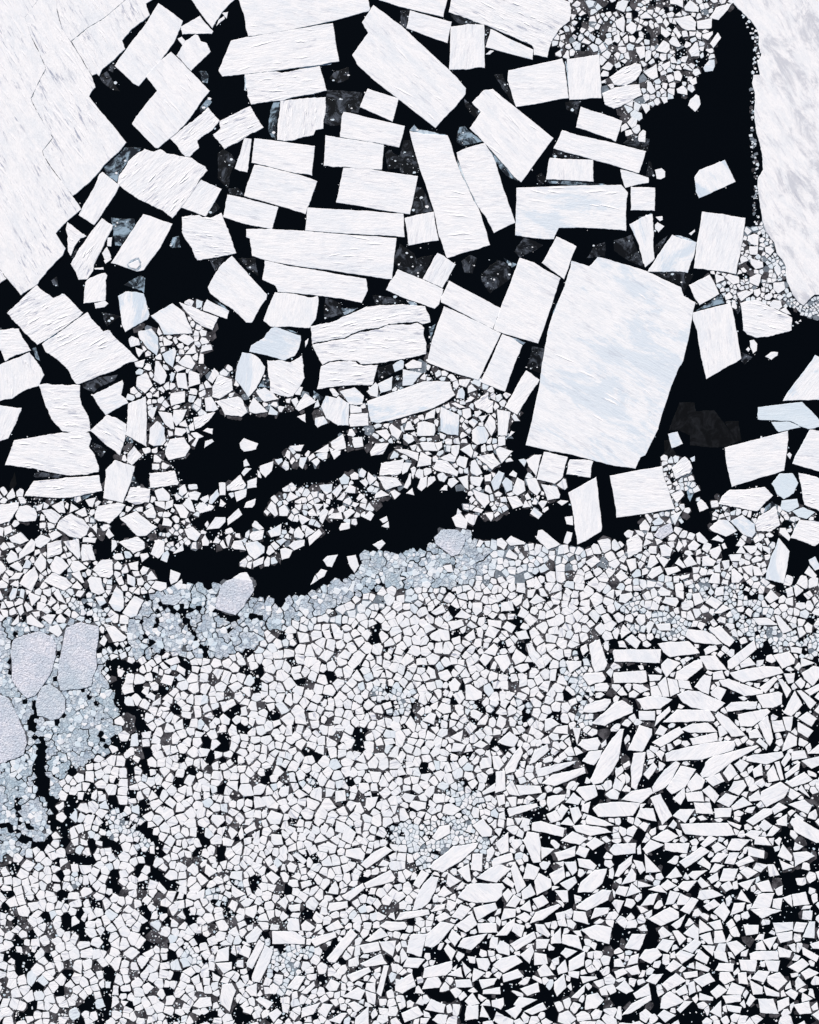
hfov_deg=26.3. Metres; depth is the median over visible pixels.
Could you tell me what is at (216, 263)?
thin ice
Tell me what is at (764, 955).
ice floe
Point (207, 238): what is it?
ice floe
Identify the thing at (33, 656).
ice floe
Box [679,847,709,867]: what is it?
ice floe
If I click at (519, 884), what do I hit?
ice floe
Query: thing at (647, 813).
ice floe
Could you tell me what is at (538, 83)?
ice floe
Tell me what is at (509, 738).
ice floe
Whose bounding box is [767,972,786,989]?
ice floe
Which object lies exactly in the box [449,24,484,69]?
ice floe
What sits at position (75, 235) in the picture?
ice floe
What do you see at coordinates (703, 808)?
ice floe
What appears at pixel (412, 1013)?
ice floe
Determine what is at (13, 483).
thin ice
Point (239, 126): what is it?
ice floe
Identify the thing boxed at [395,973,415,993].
ice floe
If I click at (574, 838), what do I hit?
ice floe
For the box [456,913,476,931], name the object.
ice floe
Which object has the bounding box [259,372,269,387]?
thin ice
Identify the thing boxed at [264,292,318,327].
ice floe
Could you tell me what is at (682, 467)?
ice floe
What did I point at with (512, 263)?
thin ice
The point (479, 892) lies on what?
ice floe
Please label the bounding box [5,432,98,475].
ice floe
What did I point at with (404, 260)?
thin ice
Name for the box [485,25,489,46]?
thin ice
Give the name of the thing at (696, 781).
ice floe
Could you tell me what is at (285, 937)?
ice floe
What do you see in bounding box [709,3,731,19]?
ice floe
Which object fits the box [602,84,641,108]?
ice floe
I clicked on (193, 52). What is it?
ice floe
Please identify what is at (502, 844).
ice floe
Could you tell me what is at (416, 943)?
ice floe
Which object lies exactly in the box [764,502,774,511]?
thin ice
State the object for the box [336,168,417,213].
ice floe
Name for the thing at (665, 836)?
ice floe
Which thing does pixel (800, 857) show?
ice floe
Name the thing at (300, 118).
ice floe
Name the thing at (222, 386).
ice floe
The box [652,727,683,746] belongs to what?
ice floe
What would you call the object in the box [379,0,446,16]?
ice floe
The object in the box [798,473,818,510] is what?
ice floe
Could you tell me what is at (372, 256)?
ice floe
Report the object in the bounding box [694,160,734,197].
ice floe
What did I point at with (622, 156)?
ice floe
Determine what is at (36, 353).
thin ice
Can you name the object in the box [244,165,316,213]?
ice floe
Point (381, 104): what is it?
ice floe
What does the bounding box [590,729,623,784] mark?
ice floe
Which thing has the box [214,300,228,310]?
thin ice
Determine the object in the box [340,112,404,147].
ice floe
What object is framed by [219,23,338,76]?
ice floe
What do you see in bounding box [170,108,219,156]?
ice floe
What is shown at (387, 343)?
ice floe
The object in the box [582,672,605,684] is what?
ice floe
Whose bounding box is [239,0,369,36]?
ice floe
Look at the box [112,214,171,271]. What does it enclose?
ice floe
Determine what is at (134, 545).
ice floe
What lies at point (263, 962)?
ice floe
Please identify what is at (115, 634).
ice floe
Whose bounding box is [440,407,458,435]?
ice floe
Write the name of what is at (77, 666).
ice floe
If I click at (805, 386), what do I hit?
ice floe
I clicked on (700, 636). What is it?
ice floe
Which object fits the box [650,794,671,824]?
ice floe
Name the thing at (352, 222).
ice floe
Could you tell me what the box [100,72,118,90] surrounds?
thin ice
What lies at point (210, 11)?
ice floe
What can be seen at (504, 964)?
ice floe
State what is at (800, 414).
ice floe
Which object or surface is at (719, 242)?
ice floe
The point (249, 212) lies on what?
ice floe
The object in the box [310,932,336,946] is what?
ice floe
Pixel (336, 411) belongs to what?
ice floe
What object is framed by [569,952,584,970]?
ice floe
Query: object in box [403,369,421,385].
ice floe
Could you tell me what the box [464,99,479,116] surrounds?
thin ice
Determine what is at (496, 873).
ice floe
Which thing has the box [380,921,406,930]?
ice floe
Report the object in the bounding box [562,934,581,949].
ice floe
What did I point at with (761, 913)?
ice floe
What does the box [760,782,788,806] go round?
ice floe
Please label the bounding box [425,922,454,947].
ice floe
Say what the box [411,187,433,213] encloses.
thin ice
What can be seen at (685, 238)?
thin ice
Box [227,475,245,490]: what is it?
ice floe
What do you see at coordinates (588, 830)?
ice floe
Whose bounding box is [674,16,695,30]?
ice floe
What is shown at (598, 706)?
ice floe
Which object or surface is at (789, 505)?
ice floe
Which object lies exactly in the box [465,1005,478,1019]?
ice floe
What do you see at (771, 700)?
ice floe
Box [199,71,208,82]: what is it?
thin ice
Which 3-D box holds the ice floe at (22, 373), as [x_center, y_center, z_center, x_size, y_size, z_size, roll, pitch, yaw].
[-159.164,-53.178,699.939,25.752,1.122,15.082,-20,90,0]
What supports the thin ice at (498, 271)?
on the sea water
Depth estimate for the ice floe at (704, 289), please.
699.64 m
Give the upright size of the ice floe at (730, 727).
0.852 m
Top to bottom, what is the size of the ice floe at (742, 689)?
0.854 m
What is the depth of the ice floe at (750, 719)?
699.71 m
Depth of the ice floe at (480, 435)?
699.69 m
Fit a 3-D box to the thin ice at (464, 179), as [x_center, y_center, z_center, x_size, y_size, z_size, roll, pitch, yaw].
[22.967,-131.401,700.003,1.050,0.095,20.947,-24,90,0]
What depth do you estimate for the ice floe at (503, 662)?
699.67 m
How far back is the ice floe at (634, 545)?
699.67 m
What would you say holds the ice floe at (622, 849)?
on the sea water
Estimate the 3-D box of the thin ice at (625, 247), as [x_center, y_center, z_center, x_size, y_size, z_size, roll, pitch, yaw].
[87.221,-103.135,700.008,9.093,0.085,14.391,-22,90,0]
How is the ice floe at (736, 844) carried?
on the sea water
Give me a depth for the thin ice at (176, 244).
699.97 m
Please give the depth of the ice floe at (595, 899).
699.64 m
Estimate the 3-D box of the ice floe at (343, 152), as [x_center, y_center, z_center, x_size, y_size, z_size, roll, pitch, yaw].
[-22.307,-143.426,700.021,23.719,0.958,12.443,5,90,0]
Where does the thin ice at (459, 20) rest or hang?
on the sea water
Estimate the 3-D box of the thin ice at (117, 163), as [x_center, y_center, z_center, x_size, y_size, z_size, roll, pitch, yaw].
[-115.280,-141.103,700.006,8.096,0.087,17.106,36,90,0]
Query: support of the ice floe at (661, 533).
on the sea water
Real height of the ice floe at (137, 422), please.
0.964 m
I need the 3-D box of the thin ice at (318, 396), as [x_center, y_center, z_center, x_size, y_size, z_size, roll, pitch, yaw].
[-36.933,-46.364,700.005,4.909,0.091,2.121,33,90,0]
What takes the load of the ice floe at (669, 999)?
on the sea water
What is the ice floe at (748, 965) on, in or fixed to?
on the sea water
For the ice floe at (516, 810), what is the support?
on the sea water
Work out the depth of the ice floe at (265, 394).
699.66 m
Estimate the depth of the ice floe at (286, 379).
699.70 m
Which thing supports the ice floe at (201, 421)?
on the sea water
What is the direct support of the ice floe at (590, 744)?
on the sea water
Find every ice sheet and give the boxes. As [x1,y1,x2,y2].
[0,0,151,294]
[733,0,818,305]
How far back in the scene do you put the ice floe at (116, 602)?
699.67 m
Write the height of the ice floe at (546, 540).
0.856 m
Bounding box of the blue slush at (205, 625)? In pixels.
[0,529,492,861]
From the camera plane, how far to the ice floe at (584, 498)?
699.62 m
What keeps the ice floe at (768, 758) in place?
on the sea water
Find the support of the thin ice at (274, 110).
on the sea water
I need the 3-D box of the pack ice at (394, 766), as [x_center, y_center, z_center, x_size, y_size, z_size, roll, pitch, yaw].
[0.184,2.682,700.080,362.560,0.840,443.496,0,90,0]
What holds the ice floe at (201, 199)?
on the sea water
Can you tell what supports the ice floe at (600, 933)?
on the sea water
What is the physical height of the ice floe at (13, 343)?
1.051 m
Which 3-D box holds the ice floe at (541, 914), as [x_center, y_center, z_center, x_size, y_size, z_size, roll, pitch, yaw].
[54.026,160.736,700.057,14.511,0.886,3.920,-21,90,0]
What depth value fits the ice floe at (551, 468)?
699.65 m
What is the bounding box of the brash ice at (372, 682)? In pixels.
[0,0,818,1023]
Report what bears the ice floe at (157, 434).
on the sea water
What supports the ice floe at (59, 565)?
on the sea water
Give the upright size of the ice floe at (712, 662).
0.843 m
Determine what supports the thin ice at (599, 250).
on the sea water
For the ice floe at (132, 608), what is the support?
on the sea water
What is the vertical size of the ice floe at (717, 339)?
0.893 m
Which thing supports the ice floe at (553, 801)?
on the sea water
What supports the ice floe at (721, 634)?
on the sea water
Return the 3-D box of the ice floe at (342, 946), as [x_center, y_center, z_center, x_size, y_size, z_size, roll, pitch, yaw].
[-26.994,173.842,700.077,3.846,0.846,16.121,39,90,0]
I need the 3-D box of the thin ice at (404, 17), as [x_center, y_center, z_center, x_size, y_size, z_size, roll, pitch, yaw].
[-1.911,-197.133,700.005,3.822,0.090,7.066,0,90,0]
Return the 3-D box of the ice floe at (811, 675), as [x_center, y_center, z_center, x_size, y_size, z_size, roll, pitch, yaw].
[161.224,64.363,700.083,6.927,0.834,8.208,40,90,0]
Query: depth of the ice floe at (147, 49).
699.62 m
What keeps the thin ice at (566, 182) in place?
on the sea water
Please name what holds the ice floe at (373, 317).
on the sea water
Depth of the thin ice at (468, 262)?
699.96 m
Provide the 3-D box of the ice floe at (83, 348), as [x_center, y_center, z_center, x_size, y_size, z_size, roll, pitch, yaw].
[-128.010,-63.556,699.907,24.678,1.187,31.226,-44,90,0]
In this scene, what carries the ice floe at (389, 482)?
on the sea water
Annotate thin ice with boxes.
[10,473,16,488]
[32,347,39,360]
[33,472,62,477]
[51,277,57,285]
[70,493,93,503]
[82,375,116,391]
[91,443,106,456]
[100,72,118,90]
[103,313,120,325]
[104,147,140,181]
[108,61,115,71]
[111,218,134,245]
[124,276,144,291]
[130,477,139,486]
[170,236,180,247]
[187,317,198,331]
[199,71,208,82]
[200,99,211,112]
[208,202,219,216]
[210,258,223,271]
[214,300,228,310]
[218,149,235,188]
[229,188,243,194]
[238,258,257,275]
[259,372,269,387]
[268,102,279,138]
[303,63,331,68]
[313,390,323,399]
[324,90,361,125]
[324,298,342,318]
[329,67,348,82]
[343,308,356,314]
[372,295,403,305]
[377,364,394,381]
[385,150,403,169]
[392,375,402,386]
[394,244,432,278]
[400,10,408,27]
[400,140,418,174]
[409,125,445,134]
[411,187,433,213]
[429,325,434,338]
[449,13,481,25]
[457,126,481,145]
[457,160,477,206]
[461,255,476,272]
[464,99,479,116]
[481,260,511,292]
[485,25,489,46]
[489,150,516,180]
[494,74,513,102]
[504,258,516,266]
[515,238,542,256]
[526,347,544,372]
[537,173,546,185]
[548,180,603,184]
[552,150,581,158]
[565,101,580,114]
[587,242,605,257]
[614,235,643,266]
[624,137,649,150]
[646,161,653,175]
[654,235,667,253]
[656,272,692,291]
[664,440,674,460]
[669,402,737,447]
[675,235,694,241]
[686,482,693,500]
[698,295,723,309]
[709,507,730,520]
[725,421,741,440]
[730,296,740,313]
[741,353,751,364]
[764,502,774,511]
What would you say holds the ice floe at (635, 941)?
on the sea water
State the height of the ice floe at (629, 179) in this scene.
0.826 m
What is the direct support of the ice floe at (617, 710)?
on the sea water
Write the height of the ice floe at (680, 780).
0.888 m
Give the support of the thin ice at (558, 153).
on the sea water
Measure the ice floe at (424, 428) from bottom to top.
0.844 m
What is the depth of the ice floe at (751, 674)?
699.63 m
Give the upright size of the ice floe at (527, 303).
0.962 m
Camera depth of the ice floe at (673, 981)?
699.70 m
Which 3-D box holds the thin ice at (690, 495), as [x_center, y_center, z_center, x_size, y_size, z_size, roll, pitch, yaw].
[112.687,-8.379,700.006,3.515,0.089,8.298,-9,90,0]
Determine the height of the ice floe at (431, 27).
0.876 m
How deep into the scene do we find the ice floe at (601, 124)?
699.70 m
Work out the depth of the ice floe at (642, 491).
699.55 m
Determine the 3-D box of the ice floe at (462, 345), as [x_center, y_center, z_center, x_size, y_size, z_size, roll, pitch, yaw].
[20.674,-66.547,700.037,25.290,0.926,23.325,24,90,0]
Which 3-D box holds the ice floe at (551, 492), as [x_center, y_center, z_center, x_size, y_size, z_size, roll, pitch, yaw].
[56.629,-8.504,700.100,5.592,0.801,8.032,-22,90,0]
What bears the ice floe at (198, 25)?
on the sea water
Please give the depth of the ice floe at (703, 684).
699.68 m
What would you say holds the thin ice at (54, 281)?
on the sea water
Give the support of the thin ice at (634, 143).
on the sea water
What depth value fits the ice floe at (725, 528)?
699.67 m
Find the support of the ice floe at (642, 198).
on the sea water
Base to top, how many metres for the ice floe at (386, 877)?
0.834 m
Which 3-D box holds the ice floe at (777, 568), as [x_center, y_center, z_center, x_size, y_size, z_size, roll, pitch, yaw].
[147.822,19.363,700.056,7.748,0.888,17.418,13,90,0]
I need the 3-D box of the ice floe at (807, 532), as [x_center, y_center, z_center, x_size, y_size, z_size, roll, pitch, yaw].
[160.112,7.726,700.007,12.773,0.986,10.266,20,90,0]
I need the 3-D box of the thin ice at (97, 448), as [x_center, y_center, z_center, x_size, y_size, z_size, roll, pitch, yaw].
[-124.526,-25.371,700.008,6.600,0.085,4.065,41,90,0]
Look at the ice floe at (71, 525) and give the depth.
699.70 m
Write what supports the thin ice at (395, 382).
on the sea water
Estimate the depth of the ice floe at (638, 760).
699.71 m
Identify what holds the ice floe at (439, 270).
on the sea water
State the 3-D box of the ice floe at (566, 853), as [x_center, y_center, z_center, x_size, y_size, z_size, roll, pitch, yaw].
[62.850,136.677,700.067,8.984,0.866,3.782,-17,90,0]
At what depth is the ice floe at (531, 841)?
699.64 m
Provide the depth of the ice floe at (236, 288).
699.59 m
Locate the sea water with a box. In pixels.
[0,0,818,1023]
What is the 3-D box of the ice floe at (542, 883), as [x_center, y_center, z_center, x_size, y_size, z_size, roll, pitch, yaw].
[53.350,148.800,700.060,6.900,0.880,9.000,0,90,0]
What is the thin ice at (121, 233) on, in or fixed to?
on the sea water
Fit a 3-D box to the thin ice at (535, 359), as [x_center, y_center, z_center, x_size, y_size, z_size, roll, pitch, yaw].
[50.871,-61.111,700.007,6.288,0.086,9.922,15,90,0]
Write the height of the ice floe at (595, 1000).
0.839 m
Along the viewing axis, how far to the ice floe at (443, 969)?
699.61 m
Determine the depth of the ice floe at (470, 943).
699.66 m
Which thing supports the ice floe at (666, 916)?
on the sea water
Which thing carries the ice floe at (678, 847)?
on the sea water
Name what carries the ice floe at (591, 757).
on the sea water
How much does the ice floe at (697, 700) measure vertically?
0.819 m
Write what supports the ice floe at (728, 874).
on the sea water
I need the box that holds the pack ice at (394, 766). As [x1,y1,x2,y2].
[0,0,818,1023]
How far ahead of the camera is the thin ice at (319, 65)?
699.96 m
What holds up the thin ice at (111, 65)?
on the sea water
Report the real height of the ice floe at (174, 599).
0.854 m
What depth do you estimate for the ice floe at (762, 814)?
699.61 m
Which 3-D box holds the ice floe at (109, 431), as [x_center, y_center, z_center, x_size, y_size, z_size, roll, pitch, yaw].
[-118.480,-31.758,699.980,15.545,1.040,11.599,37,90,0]
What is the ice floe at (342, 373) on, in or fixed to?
on the sea water
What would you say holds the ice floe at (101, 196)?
on the sea water
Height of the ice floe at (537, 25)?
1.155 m
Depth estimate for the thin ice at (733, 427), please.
699.96 m
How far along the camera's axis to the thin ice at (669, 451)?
699.96 m
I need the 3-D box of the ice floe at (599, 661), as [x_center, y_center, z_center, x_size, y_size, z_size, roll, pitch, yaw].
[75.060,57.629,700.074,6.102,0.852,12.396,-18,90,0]
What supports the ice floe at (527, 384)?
on the sea water
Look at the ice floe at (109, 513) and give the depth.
699.70 m
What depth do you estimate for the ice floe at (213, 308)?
699.65 m
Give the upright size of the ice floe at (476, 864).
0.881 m
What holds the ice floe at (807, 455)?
on the sea water
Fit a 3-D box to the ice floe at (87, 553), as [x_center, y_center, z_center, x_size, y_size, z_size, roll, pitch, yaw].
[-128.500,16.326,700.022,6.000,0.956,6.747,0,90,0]
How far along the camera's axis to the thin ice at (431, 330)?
699.96 m
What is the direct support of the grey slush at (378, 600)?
on the sea water
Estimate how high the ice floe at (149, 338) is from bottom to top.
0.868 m
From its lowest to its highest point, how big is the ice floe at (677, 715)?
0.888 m
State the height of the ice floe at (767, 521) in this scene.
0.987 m
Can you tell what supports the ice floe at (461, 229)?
on the sea water
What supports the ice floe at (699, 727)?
on the sea water
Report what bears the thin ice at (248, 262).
on the sea water
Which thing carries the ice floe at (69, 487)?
on the sea water
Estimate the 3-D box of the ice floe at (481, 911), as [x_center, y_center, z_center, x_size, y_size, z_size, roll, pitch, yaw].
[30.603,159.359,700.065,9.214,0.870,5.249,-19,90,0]
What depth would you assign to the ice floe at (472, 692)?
699.69 m
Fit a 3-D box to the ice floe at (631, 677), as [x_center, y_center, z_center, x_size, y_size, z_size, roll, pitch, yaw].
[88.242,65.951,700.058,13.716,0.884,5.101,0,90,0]
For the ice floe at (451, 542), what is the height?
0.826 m
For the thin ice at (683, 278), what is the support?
on the sea water
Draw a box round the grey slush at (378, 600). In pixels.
[0,0,818,1023]
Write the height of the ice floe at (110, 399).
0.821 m
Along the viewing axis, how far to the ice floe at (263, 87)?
699.53 m
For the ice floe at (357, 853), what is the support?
on the sea water
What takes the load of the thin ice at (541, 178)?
on the sea water
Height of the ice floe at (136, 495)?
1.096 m
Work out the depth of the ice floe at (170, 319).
699.67 m
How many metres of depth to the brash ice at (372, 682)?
699.89 m
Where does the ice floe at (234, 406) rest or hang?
on the sea water
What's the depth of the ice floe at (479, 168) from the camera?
699.60 m
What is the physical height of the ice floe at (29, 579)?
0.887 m
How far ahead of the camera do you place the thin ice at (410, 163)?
699.96 m
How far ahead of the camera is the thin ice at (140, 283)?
699.96 m
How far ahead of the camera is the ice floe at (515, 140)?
699.59 m
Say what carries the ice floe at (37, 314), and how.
on the sea water
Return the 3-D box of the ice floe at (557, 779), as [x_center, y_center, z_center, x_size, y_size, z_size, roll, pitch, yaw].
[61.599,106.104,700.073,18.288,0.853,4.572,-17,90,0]
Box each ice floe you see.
[0,328,30,360]
[0,352,43,400]
[0,405,21,440]
[0,502,18,523]
[0,695,26,762]
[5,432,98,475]
[7,285,82,344]
[11,631,56,697]
[15,505,36,521]
[20,567,38,590]
[25,475,101,497]
[36,684,64,719]
[39,383,90,431]
[42,312,137,384]
[43,573,71,590]
[47,540,61,558]
[50,556,68,574]
[57,514,89,538]
[57,622,98,690]
[63,539,80,558]
[66,222,86,255]
[71,219,112,279]
[79,172,119,224]
[81,544,95,560]
[84,273,106,303]
[87,577,104,594]
[91,415,126,454]
[92,380,127,414]
[93,559,112,577]
[95,503,124,523]
[103,460,134,502]
[106,626,126,641]
[109,586,123,611]
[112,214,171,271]
[115,3,182,85]
[118,149,207,217]
[118,291,149,331]
[119,537,144,553]
[120,511,156,535]
[123,596,143,617]
[125,487,150,504]
[126,397,146,446]
[132,52,209,147]
[136,373,152,392]
[138,329,158,355]
[149,421,165,445]
[149,471,178,487]
[151,303,191,334]
[151,539,164,557]
[153,361,166,384]
[160,594,181,604]
[165,438,189,459]
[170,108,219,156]
[177,34,210,70]
[179,302,218,329]
[181,16,212,34]
[181,180,221,216]
[182,213,235,260]
[192,0,233,27]
[194,412,214,428]
[203,300,228,318]
[208,256,266,322]
[212,374,232,398]
[213,106,263,148]
[215,578,253,614]
[216,397,246,416]
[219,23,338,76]
[220,983,235,1011]
[223,195,277,228]
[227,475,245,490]
[235,138,251,171]
[235,352,264,396]
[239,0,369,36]
[244,66,326,104]
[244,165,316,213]
[245,541,264,558]
[246,229,396,279]
[247,939,264,968]
[249,327,300,359]
[252,138,314,175]
[252,946,272,982]
[256,388,277,401]
[262,261,367,302]
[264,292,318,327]
[267,356,304,396]
[272,931,304,943]
[277,97,325,140]
[305,208,404,236]
[310,304,429,343]
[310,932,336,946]
[312,323,425,364]
[317,361,377,388]
[321,396,348,425]
[324,135,383,169]
[327,928,356,962]
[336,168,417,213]
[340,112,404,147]
[340,387,363,404]
[345,848,364,860]
[349,413,368,426]
[352,5,465,127]
[360,89,397,121]
[360,954,386,966]
[361,846,392,868]
[364,870,394,887]
[367,381,454,422]
[378,476,401,490]
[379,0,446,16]
[379,459,403,475]
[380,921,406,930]
[386,270,442,308]
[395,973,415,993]
[396,910,429,919]
[401,1006,423,1021]
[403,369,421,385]
[405,212,438,245]
[406,11,451,42]
[406,934,425,956]
[409,131,489,257]
[413,876,438,910]
[417,421,435,435]
[423,253,455,287]
[423,961,451,977]
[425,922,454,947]
[425,999,445,1012]
[427,306,500,379]
[429,843,477,871]
[433,460,458,475]
[434,529,464,555]
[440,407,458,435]
[441,281,500,328]
[449,0,570,57]
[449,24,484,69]
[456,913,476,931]
[457,143,514,232]
[458,883,504,902]
[458,934,486,949]
[465,684,481,699]
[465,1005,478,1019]
[469,89,552,181]
[471,853,482,871]
[472,426,488,444]
[473,819,491,836]
[474,391,492,412]
[474,903,496,919]
[476,453,499,469]
[477,864,510,882]
[480,334,522,391]
[485,29,532,59]
[493,258,559,343]
[493,955,521,972]
[494,655,510,672]
[495,770,505,792]
[495,832,508,853]
[497,410,510,435]
[497,731,518,746]
[505,371,538,414]
[505,746,522,773]
[508,59,568,106]
[508,803,537,816]
[510,932,535,950]
[511,862,525,893]
[515,185,627,239]
[516,785,541,794]
[523,831,540,862]
[523,863,539,879]
[526,257,695,468]
[526,455,540,475]
[529,904,560,923]
[532,821,564,836]
[534,873,551,894]
[536,530,560,549]
[536,761,575,776]
[537,452,567,483]
[541,484,559,500]
[542,236,575,278]
[542,767,585,785]
[546,158,593,181]
[547,794,565,810]
[554,130,645,172]
[555,846,575,860]
[561,831,586,844]
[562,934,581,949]
[567,55,601,99]
[567,459,592,477]
[568,477,601,543]
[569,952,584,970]
[573,825,609,835]
[576,107,621,141]
[576,785,597,801]
[576,890,611,910]
[578,737,600,750]
[578,869,606,892]
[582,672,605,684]
[582,750,601,764]
[582,925,611,943]
[583,699,610,712]
[585,993,603,1009]
[589,639,607,671]
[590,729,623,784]
[592,700,632,725]
[593,802,639,816]
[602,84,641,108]
[609,63,641,85]
[609,843,635,854]
[610,466,674,517]
[613,649,660,662]
[613,671,646,682]
[620,169,648,187]
[621,788,652,802]
[622,995,650,1014]
[625,934,645,949]
[626,534,642,557]
[628,725,651,751]
[629,214,654,266]
[631,187,654,210]
[631,752,645,789]
[636,808,656,821]
[637,696,671,709]
[640,948,661,963]
[648,235,696,272]
[649,907,678,925]
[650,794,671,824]
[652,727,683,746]
[652,761,679,793]
[652,829,677,842]
[654,523,672,539]
[658,641,698,656]
[660,991,683,1008]
[661,658,679,676]
[662,973,685,990]
[664,709,714,722]
[665,741,734,760]
[665,843,688,852]
[666,766,695,793]
[672,457,692,478]
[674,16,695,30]
[675,659,702,679]
[677,690,724,711]
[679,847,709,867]
[680,723,716,732]
[680,823,734,835]
[686,629,721,644]
[687,773,704,791]
[689,275,718,305]
[690,733,717,744]
[693,303,740,378]
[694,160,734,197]
[694,212,745,273]
[694,803,712,813]
[695,675,711,694]
[700,655,726,669]
[701,745,758,777]
[708,626,734,646]
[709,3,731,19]
[709,520,736,536]
[715,712,745,736]
[719,487,772,510]
[719,679,762,695]
[720,868,737,880]
[725,431,787,486]
[725,701,756,711]
[726,839,750,850]
[727,641,755,668]
[730,515,755,537]
[730,666,782,682]
[738,709,769,726]
[739,960,756,971]
[740,300,791,337]
[746,752,782,764]
[747,808,771,824]
[750,908,780,918]
[750,951,778,959]
[751,893,773,908]
[755,506,779,531]
[756,692,781,707]
[757,402,818,428]
[758,715,772,745]
[758,999,778,1013]
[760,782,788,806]
[766,538,789,583]
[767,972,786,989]
[771,422,800,431]
[772,473,797,498]
[773,652,794,668]
[781,499,798,511]
[783,355,818,400]
[784,691,801,715]
[785,772,811,786]
[791,520,818,545]
[792,430,818,470]
[792,817,818,842]
[792,892,808,905]
[793,851,813,866]
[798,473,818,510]
[802,666,818,685]
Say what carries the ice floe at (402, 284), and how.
on the sea water
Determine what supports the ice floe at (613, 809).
on the sea water
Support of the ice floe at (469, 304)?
on the sea water
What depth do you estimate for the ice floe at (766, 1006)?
699.68 m
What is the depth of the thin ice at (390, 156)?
699.96 m
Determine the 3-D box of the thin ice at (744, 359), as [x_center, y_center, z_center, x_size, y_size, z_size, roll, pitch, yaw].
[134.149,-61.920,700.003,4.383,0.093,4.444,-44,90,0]
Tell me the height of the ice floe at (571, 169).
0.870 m
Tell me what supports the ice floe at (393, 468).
on the sea water
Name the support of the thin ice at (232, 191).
on the sea water
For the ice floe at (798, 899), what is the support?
on the sea water
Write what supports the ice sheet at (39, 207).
on the sea water
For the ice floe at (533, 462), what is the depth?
699.63 m
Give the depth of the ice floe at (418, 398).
699.55 m
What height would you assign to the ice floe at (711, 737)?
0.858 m
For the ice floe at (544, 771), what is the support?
on the sea water
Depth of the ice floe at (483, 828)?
699.62 m
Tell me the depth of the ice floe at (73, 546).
699.70 m
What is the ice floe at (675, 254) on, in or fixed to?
on the sea water
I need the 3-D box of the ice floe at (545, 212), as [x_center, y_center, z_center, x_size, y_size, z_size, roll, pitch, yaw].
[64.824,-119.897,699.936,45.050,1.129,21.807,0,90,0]
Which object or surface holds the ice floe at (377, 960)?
on the sea water
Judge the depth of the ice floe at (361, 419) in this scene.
699.63 m
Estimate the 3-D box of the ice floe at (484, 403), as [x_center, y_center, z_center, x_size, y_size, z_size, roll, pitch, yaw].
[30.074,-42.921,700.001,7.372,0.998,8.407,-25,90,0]
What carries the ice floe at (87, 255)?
on the sea water
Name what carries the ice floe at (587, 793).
on the sea water
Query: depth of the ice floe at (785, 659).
699.65 m
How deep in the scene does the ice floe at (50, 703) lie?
699.68 m
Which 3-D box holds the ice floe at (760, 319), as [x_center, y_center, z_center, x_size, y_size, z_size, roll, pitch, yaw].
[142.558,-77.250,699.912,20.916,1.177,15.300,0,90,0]
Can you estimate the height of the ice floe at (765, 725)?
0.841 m
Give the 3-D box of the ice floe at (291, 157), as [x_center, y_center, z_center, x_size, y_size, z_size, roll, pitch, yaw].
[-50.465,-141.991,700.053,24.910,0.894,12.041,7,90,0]
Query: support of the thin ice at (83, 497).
on the sea water
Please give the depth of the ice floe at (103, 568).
699.62 m
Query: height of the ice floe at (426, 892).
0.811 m
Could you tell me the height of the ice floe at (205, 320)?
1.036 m
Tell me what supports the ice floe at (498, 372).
on the sea water
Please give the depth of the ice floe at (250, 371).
699.62 m
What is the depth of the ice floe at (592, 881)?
699.63 m
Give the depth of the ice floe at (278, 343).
699.70 m
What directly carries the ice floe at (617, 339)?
on the sea water
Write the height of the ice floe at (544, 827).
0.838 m
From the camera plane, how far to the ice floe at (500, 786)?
699.63 m
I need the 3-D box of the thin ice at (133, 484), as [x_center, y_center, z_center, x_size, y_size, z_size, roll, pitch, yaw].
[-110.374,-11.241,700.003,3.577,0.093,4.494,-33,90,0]
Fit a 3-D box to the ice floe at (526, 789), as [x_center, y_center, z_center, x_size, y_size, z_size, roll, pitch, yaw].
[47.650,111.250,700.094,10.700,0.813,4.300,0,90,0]
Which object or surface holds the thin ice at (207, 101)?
on the sea water
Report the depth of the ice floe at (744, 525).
699.64 m
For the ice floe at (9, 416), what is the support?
on the sea water
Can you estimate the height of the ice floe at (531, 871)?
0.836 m
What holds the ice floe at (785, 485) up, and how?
on the sea water
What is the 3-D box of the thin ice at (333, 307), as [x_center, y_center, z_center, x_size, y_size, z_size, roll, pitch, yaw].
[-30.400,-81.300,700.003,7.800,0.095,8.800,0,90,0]
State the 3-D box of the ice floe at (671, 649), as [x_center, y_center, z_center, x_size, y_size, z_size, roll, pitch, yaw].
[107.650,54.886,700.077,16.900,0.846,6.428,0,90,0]
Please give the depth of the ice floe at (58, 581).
699.62 m
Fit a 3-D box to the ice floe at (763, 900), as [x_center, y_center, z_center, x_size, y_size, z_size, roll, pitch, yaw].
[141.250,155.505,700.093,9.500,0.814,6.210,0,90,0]
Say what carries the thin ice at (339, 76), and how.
on the sea water
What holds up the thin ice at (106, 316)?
on the sea water
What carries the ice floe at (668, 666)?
on the sea water
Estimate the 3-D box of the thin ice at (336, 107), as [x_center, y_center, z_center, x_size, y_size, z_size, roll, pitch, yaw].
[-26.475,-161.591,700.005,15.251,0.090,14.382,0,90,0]
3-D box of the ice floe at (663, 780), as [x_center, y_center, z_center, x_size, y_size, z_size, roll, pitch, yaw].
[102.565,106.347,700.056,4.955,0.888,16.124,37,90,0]
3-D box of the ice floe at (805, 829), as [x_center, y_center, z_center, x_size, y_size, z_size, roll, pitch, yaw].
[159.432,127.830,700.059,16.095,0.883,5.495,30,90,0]
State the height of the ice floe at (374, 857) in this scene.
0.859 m
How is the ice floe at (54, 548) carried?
on the sea water
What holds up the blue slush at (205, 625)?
on the sea water

